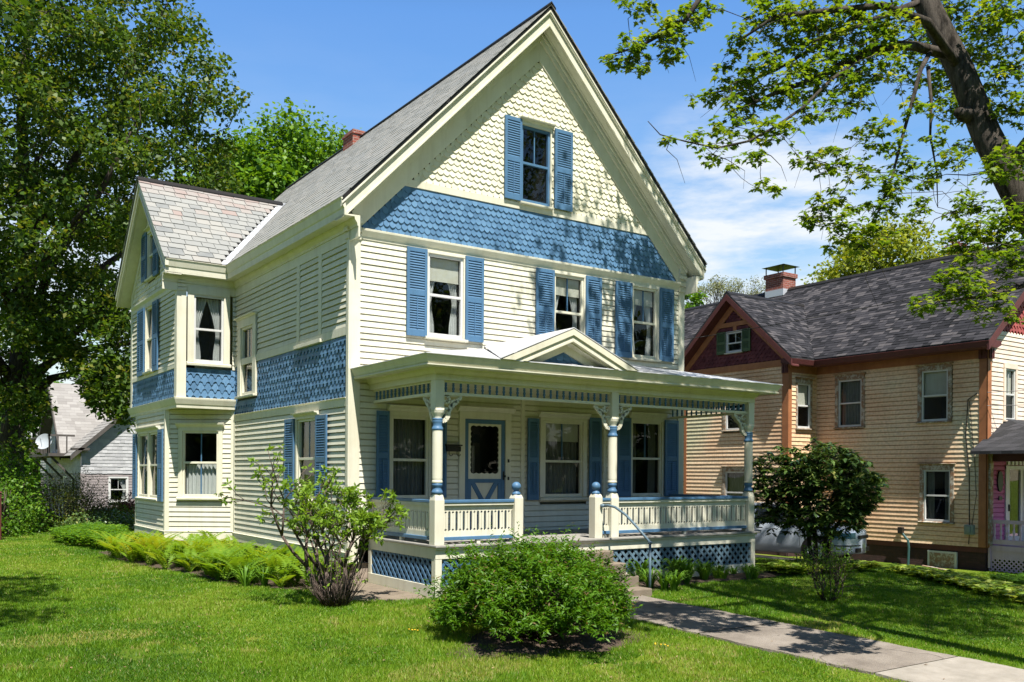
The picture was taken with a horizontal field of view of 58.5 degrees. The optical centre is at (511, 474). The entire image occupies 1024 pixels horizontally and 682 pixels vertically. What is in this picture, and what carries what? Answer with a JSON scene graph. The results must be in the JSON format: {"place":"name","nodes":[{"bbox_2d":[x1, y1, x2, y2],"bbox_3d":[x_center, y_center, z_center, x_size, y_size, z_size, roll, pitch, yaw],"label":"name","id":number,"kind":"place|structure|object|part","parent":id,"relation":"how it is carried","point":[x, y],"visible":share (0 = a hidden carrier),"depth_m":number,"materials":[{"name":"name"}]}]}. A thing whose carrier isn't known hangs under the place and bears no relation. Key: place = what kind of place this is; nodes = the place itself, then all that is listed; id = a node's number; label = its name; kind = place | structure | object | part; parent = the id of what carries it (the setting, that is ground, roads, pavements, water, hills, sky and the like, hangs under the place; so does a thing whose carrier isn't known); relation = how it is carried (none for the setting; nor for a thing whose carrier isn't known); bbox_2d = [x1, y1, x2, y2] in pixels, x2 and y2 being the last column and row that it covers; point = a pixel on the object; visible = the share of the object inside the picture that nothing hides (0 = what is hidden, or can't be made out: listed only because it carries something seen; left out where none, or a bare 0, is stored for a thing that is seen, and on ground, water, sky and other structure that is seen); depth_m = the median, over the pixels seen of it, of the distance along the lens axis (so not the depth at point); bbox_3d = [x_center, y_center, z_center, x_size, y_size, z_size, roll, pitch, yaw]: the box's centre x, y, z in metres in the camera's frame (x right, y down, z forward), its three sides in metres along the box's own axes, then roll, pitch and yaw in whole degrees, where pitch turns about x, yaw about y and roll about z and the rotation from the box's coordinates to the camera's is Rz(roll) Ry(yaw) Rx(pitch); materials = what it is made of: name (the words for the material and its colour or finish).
{"place":"outdoors","nodes":[
{"label":"outdoors","id":0,"kind":"place"},
{"bbox_2d":[0,484,1023,681],"bbox_3d":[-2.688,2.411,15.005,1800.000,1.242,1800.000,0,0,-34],"label":"ground","id":1,"kind":"structure","parent":0,"point":[828,619],"depth_m":11.17,"materials":[{"name":"green plant"}]},
{"bbox_2d":[0,491,1,539],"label":"post","id":2,"kind":"object","parent":1,"relation":"on","point":[0,511],"visible":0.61,"depth_m":23.94,"materials":[{"name":"red paint"}]},
{"bbox_2d":[0,0,35,118],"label":"maple tree","id":3,"kind":"object","parent":1,"relation":"on","point":[21,31],"visible":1,"depth_m":10.74,"materials":[{"name":"green plant"}]},
{"bbox_2d":[0,403,40,471],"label":"maple tree","id":4,"kind":"object","parent":1,"relation":"on","point":[30,466],"visible":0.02,"depth_m":60.89,"materials":[{"name":"green plant"}]},
{"bbox_2d":[0,481,42,536],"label":"leafy sapling","id":5,"kind":"object","parent":1,"relation":"on","point":[7,526],"visible":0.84,"depth_m":25.44,"materials":[{"name":"green plant"}]},
{"bbox_2d":[0,439,63,533],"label":"overgrown bush","id":6,"kind":"object","parent":1,"relation":"on","point":[11,480],"visible":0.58,"depth_m":27.57,"materials":[{"name":"green plant"}]},
{"bbox_2d":[1,360,63,500],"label":"maple tree","id":7,"kind":"object","parent":1,"relation":"on","point":[37,429],"visible":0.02,"depth_m":65.97,"materials":[{"name":"green plant"}]},
{"bbox_2d":[8,460,134,531],"bbox_3d":[-14.595,0.893,30.188,4.312,2.716,4.538,0,0,16],"label":"forsythia bush","id":8,"kind":"object","parent":1,"relation":"on","point":[68,502],"visible":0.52,"depth_m":29.84,"materials":[{"name":"green plant"}]},
{"bbox_2d":[29,383,135,516],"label":"house","id":9,"kind":"structure","parent":1,"relation":"on","point":[90,442],"depth_m":46.31,"materials":[{"name":"white wood"}]},
{"bbox_2d":[35,434,51,448],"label":"satellite dish","id":10,"kind":"object","parent":9,"relation":"attached to","point":[42,441],"visible":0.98,"depth_m":46.03,"materials":[{"name":"white metal"}]},
{"bbox_2d":[54,431,56,451],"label":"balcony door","id":11,"kind":"structure","parent":9,"relation":"in","point":[55,444],"depth_m":51.48,"materials":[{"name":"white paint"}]},
{"bbox_2d":[71,475,75,507],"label":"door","id":12,"kind":"structure","parent":9,"relation":"in","point":[72,475],"depth_m":46.46,"materials":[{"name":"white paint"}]},
{"bbox_2d":[108,477,127,502],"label":"window","id":13,"kind":"structure","parent":9,"relation":"in","point":[121,484],"depth_m":46.14,"materials":[{"name":"white paint"}]},
{"bbox_2d":[45,507,134,531],"bbox_3d":[-12.813,1.608,28.618,3.332,1.182,2.133,0,0,-34],"label":"green bush","id":14,"kind":"object","parent":1,"relation":"on","point":[116,520],"visible":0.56,"depth_m":28.50,"materials":[{"name":"green plant"}]},
{"bbox_2d":[48,523,138,545],"bbox_3d":[-10.953,1.547,23.841,2.089,0.263,7.184,0,0,-26],"label":"ground cover","id":15,"kind":"object","parent":1,"relation":"on","point":[80,533],"visible":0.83,"depth_m":23.09,"materials":[{"name":"green plant"}]},
{"bbox_2d":[82,521,107,524],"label":"daylily","id":16,"kind":"object","parent":1,"relation":"on","point":[98,523],"visible":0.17,"depth_m":27.23,"materials":[{"name":"green plant"}]},
{"bbox_2d":[72,504,134,522],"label":"green bush","id":17,"kind":"object","parent":1,"relation":"on","point":[131,516],"visible":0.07,"depth_m":32.83,"materials":[{"name":"green plant"}]},
{"bbox_2d":[108,492,134,514],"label":"red bush","id":18,"kind":"object","parent":1,"relation":"on","point":[129,504],"visible":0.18,"depth_m":33.84,"materials":[{"name":"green plant"}]},
{"bbox_2d":[0,0,253,515],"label":"maple tree","id":19,"kind":"object","parent":1,"relation":"on","point":[30,321],"visible":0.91,"depth_m":27.89,"materials":[{"name":"green plant"}]},
{"bbox_2d":[101,551,318,589],"bbox_3d":[-6.050,1.762,17.788,2.200,0.044,9.200,0,0,-34],"label":"soil patch","id":20,"kind":"object","parent":1,"relation":"on","point":[233,579],"visible":0.16,"depth_m":15.80,"materials":[{"name":"brown soil"}]},
{"bbox_2d":[201,563,233,580],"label":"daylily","id":21,"kind":"object","parent":20,"relation":"on","point":[217,577],"visible":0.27,"depth_m":15.33,"materials":[{"name":"green plant"}]},
{"bbox_2d":[89,529,353,586],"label":"ferns","id":22,"kind":"object","parent":20,"relation":"on","point":[205,552],"visible":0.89,"depth_m":16.43,"materials":[{"name":"green plant"}]},
{"bbox_2d":[228,562,277,586],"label":"daylily","id":23,"kind":"object","parent":20,"relation":"on","point":[248,577],"visible":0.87,"depth_m":14.58,"materials":[{"name":"green plant"}]},
{"bbox_2d":[167,97,360,199],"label":"maple tree","id":24,"kind":"object","parent":1,"relation":"on","point":[274,168],"visible":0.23,"depth_m":42.66,"materials":[{"name":"green plant"}]},
{"bbox_2d":[214,444,409,607],"bbox_3d":[-2.682,0.705,12.484,2.552,2.256,1.746,0,0,8],"label":"lilac bush","id":25,"kind":"object","parent":1,"relation":"on","point":[357,516],"visible":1,"depth_m":12.40,"materials":[{"name":"green plant"}]},
{"bbox_2d":[309,582,427,601],"bbox_3d":[-2.340,1.785,13.937,1.360,0.053,2.350,0,0,-34],"label":"paving patch","id":26,"kind":"object","parent":1,"relation":"on","point":[370,591],"visible":0.51,"depth_m":13.56,"materials":[{"name":"concrete"}]},
{"bbox_2d":[114,1,781,596],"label":"house","id":27,"kind":"structure","parent":1,"relation":"on","point":[490,259],"depth_m":17.00,"materials":[{"name":"beige paint"}]},
{"bbox_2d":[134,427,147,499],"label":"window","id":28,"kind":"structure","parent":27,"relation":"in","point":[142,476],"depth_m":21.93,"materials":[{"name":"beige paint"}]},
{"bbox_2d":[143,225,155,282],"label":"window","id":29,"kind":"structure","parent":27,"relation":"in","point":[150,277],"depth_m":21.24,"materials":[{"name":"beige paint"}]},
{"bbox_2d":[145,425,160,500],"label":"window","id":30,"kind":"structure","parent":27,"relation":"in","point":[152,430],"depth_m":21.06,"materials":[{"name":"beige paint"}]},
{"bbox_2d":[142,304,194,374],"bbox_3d":[-7.994,-3.106,21.333,1.004,1.570,0.840,0,0,-34],"label":"window","id":31,"kind":"structure","parent":27,"relation":"in","point":[148,310],"depth_m":21.38,"materials":[{"name":"beige paint"}]},
{"bbox_2d":[175,422,224,500],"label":"window","id":32,"kind":"structure","parent":27,"relation":"in","point":[200,444],"depth_m":19.97,"materials":[{"name":"beige paint"}]},
{"bbox_2d":[186,286,230,367],"bbox_3d":[-6.703,-3.123,19.863,0.930,1.660,1.005,0,0,-34],"label":"window","id":33,"kind":"structure","parent":27,"relation":"in","point":[207,310],"depth_m":19.68,"materials":[{"name":"beige paint"}]},
{"bbox_2d":[233,311,266,398],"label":"window","id":34,"kind":"structure","parent":27,"relation":"in","point":[247,324],"depth_m":19.41,"materials":[{"name":"beige paint"}]},
{"bbox_2d":[290,410,345,502],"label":"window","id":35,"kind":"structure","parent":27,"relation":"in","point":[304,421],"depth_m":16.78,"materials":[{"name":"beige paint"}]},
{"bbox_2d":[387,404,430,498],"bbox_3d":[-1.970,-0.349,15.953,0.880,1.652,1.029,0,0,-34],"label":"window","id":36,"kind":"structure","parent":27,"relation":"in","point":[410,426],"depth_m":15.75,"materials":[{"name":"beige paint"}]},
{"bbox_2d":[424,250,467,342],"bbox_3d":[-1.401,-3.100,16.347,0.855,1.540,1.004,0,0,-34],"label":"window","id":37,"kind":"structure","parent":27,"relation":"in","point":[446,271],"depth_m":16.19,"materials":[{"name":"beige paint"}]},
{"bbox_2d":[445,444,462,455],"bbox_3d":[-1.036,-0.415,16.017,0.320,0.206,0.140,0,0,-34],"label":"mailbox","id":38,"kind":"object","parent":27,"relation":"attached to","point":[453,447],"visible":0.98,"depth_m":15.97,"materials":[{"name":"black metal"}]},
{"bbox_2d":[465,419,505,529],"bbox_3d":[-0.619,0.053,16.663,0.855,2.065,0.590,0,0,-34],"label":"door","id":39,"kind":"structure","parent":27,"relation":"in","point":[485,475],"depth_m":16.65,"materials":[{"name":"blue paint"}]},
{"bbox_2d":[518,115,555,209],"bbox_3d":[0.212,-5.791,17.427,0.800,1.602,1.028,0,0,-34],"label":"window","id":40,"kind":"structure","parent":27,"relation":"in","point":[536,134],"depth_m":17.33,"materials":[{"name":"beige paint"}]},
{"bbox_2d":[528,270,585,333],"bbox_3d":[0.850,-3.086,17.891,0.855,1.540,1.004,0,0,-34],"label":"window","id":41,"kind":"structure","parent":27,"relation":"in","point":[570,288],"depth_m":17.74,"materials":[{"name":"beige paint"}]},
{"bbox_2d":[537,411,591,501],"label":"window","id":42,"kind":"structure","parent":27,"relation":"in","point":[563,436],"depth_m":17.58,"materials":[{"name":"beige paint"}]},
{"bbox_2d":[600,504,651,587],"bbox_3d":[1.831,1.223,14.758,0.090,1.455,1.128,0,0,-40],"label":"handrail","id":43,"kind":"object","parent":27,"relation":"attached to","point":[629,519],"visible":0.96,"depth_m":14.50,"materials":[{"name":"white metal"}]},
{"bbox_2d":[611,283,661,362],"bbox_3d":[2.466,-3.076,19.000,0.815,1.540,1.004,0,0,-34],"label":"window","id":44,"kind":"structure","parent":27,"relation":"in","point":[645,331],"depth_m":18.84,"materials":[{"name":"beige paint"}]},
{"bbox_2d":[628,411,667,497],"bbox_3d":[2.516,-0.381,19.031,0.990,1.772,1.029,0,0,-34],"label":"window","id":45,"kind":"structure","parent":27,"relation":"in","point":[647,438],"depth_m":18.93,"materials":[{"name":"beige paint"}]},
{"bbox_2d":[684,275,1017,339],"bbox_3d":[10.143,-4.497,20.140,16.624,3.315,0.014,0,0,12],"label":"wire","id":46,"kind":"object","parent":27,"relation":"attached to","point":[818,316],"visible":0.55,"depth_m":20.81,"materials":[{"name":"black metal"}]},
{"bbox_2d":[15,562,991,681],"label":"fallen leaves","id":47,"kind":"object","parent":1,"relation":"on","point":[442,640],"visible":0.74,"depth_m":10.46,"materials":[{"name":"brown plant"}]},
{"bbox_2d":[447,623,649,659],"bbox_3d":[0.333,1.957,10.810,1.740,0.102,2.732,0,0,39],"label":"soil patch","id":48,"kind":"object","parent":1,"relation":"on","point":[586,642],"visible":0.58,"depth_m":10.59,"materials":[{"name":"brown soil"}]},
{"bbox_2d":[412,521,642,643],"bbox_3d":[0.196,1.260,10.920,2.734,1.419,2.714,0,0,5],"label":"spirea bush","id":49,"kind":"object","parent":48,"relation":"on","point":[566,577],"visible":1,"depth_m":10.43,"materials":[{"name":"green plant"}]},
{"bbox_2d":[685,291,707,307],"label":"tree","id":50,"kind":"object","parent":1,"relation":"on","point":[695,300],"visible":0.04,"depth_m":41.67,"materials":[{"name":"green plant"}]},
{"bbox_2d":[639,571,790,589],"bbox_3d":[3.535,1.852,16.059,4.350,0.066,0.900,0,0,-34],"label":"soil patch","id":51,"kind":"object","parent":1,"relation":"on","point":[736,576],"visible":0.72,"depth_m":16.20,"materials":[{"name":"brown soil"}]},
{"bbox_2d":[634,567,689,590],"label":"daylily","id":52,"kind":"object","parent":51,"relation":"on","point":[666,580],"visible":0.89,"depth_m":14.77,"materials":[{"name":"green plant"}]},
{"bbox_2d":[626,556,701,583],"bbox_3d":[2.591,1.635,15.639,1.476,0.433,1.138,0,0,8],"label":"daylily","id":53,"kind":"object","parent":51,"relation":"on","point":[679,565],"visible":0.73,"depth_m":15.41,"materials":[{"name":"green plant"}]},
{"bbox_2d":[682,560,719,579],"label":"daylily","id":54,"kind":"object","parent":51,"relation":"on","point":[705,569],"visible":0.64,"depth_m":15.89,"materials":[{"name":"green plant"}]},
{"bbox_2d":[709,564,760,578],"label":"daylily","id":55,"kind":"object","parent":51,"relation":"on","point":[719,572],"visible":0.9,"depth_m":16.24,"materials":[{"name":"green plant"}]},
{"bbox_2d":[725,563,765,578],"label":"daylily","id":56,"kind":"object","parent":51,"relation":"on","point":[755,575],"visible":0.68,"depth_m":16.74,"materials":[{"name":"green plant"}]},
{"bbox_2d":[686,274,765,304],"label":"budding tree","id":57,"kind":"object","parent":1,"relation":"on","point":[720,287],"visible":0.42,"depth_m":61.56,"materials":[{"name":"green plant"}]},
{"bbox_2d":[598,0,1023,328],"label":"maple tree","id":58,"kind":"object","parent":1,"relation":"on","point":[1001,157],"visible":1,"depth_m":9.60,"materials":[{"name":"green plant"}]},
{"bbox_2d":[755,557,883,573],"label":"hostas","id":59,"kind":"object","parent":1,"relation":"on","point":[793,566],"visible":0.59,"depth_m":17.32,"materials":[{"name":"green plant"}]},
{"bbox_2d":[752,437,888,559],"bbox_3d":[6.349,0.576,18.282,3.008,2.619,2.871,0,0,-34],"label":"rhododendron","id":60,"kind":"object","parent":1,"relation":"on","point":[853,509],"visible":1,"depth_m":17.64,"materials":[{"name":"green plant"}]},
{"bbox_2d":[793,536,864,600],"bbox_3d":[4.925,1.483,14.340,1.031,1.015,1.043,0,0,4],"label":"twiggy bush","id":61,"kind":"object","parent":1,"relation":"on","point":[824,593],"visible":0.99,"depth_m":14.21,"materials":[{"name":"green plant"}]},
{"bbox_2d":[683,245,1023,573],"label":"house","id":62,"kind":"structure","parent":1,"relation":"on","point":[904,401],"depth_m":26.49,"materials":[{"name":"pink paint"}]},
{"bbox_2d":[721,405,741,431],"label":"window","id":63,"kind":"structure","parent":62,"relation":"in","point":[729,425],"depth_m":29.68,"materials":[{"name":"brown paint"}]},
{"bbox_2d":[720,466,744,495],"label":"window","id":64,"kind":"structure","parent":62,"relation":"in","point":[732,476],"depth_m":29.51,"materials":[{"name":"brown paint"}]},
{"bbox_2d":[724,330,741,354],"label":"window","id":65,"kind":"structure","parent":62,"relation":"in","point":[733,340],"depth_m":29.63,"materials":[{"name":"white paint"}]},
{"bbox_2d":[793,377,814,429],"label":"window","id":66,"kind":"structure","parent":62,"relation":"in","point":[804,385],"depth_m":28.17,"materials":[{"name":"brown paint"}]},
{"bbox_2d":[832,372,876,428],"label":"window","id":67,"kind":"structure","parent":62,"relation":"in","point":[850,390],"depth_m":27.48,"materials":[{"name":"brown paint"}]},
{"bbox_2d":[915,362,954,423],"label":"window","id":68,"kind":"structure","parent":62,"relation":"in","point":[935,381],"depth_m":25.36,"materials":[{"name":"brown paint"}]},
{"bbox_2d":[918,463,955,523],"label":"window","id":69,"kind":"structure","parent":62,"relation":"in","point":[936,495],"depth_m":25.38,"materials":[{"name":"brown paint"}]},
{"bbox_2d":[927,550,957,568],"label":"basement window","id":70,"kind":"structure","parent":62,"relation":"in","point":[941,559],"depth_m":24.93,"materials":[{"name":"white paint"}]},
{"bbox_2d":[995,363,1017,421],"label":"window","id":71,"kind":"structure","parent":62,"relation":"in","point":[1010,374],"depth_m":24.73,"materials":[{"name":"white paint"}]},
{"bbox_2d":[1004,461,1023,540],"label":"door","id":72,"kind":"structure","parent":62,"relation":"in","point":[1008,473],"depth_m":24.83,"materials":[{"name":"white paint"}]},
{"bbox_2d":[799,204,955,283],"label":"maple tree","id":73,"kind":"object","parent":1,"relation":"on","point":[902,247],"visible":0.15,"depth_m":48.33,"materials":[{"name":"green plant"}]},
{"bbox_2d":[886,563,1023,602],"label":"hostas","id":74,"kind":"object","parent":1,"relation":"on","point":[994,587],"visible":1,"depth_m":16.46,"materials":[{"name":"green plant"}]},
{"bbox_2d":[937,237,992,255],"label":"maple tree","id":75,"kind":"object","parent":1,"relation":"on","point":[958,242],"visible":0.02,"depth_m":53.86,"materials":[{"name":"green plant"}]},
{"bbox_2d":[988,573,1023,584],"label":"ground cover","id":76,"kind":"object","parent":1,"relation":"on","point":[1018,578],"visible":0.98,"depth_m":19.45,"materials":[{"name":"green plant"}]},
{"bbox_2d":[0,0,1023,437],"label":"sky","id":77,"kind":"structure","parent":0,"point":[358,62],"materials":[{"name":"blue"}]},
{"bbox_2d":[625,595,779,634],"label":"path","id":78,"kind":"structure","parent":0,"point":[692,618],"depth_m":12.47,"materials":[{"name":"grey concrete"}]},
{"bbox_2d":[755,554,798,559],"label":"driveway","id":79,"kind":"structure","parent":0,"point":[765,556],"depth_m":22.59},
{"bbox_2d":[734,502,868,558],"bbox_3d":[6.985,1.496,24.047,4.467,1.495,2.040,0,0,40],"label":"parked car","id":80,"kind":"object","parent":79,"relation":"on","point":[792,543],"visible":0.23,"depth_m":22.93,"materials":[{"name":"silver metal"}]},
{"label":"window","id":81,"kind":"part","parent":80,"relation":"part of","materials":[{"name":"black glass"}]},
{"bbox_2d":[700,622,956,674],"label":"path","id":82,"kind":"structure","parent":0,"point":[868,656],"depth_m":10.95,"materials":[{"name":"grey concrete"}]},
{"bbox_2d":[875,656,1023,681],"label":"path","id":83,"kind":"structure","parent":0,"point":[958,669],"depth_m":9.94,"materials":[{"name":"concrete"}]}
]}

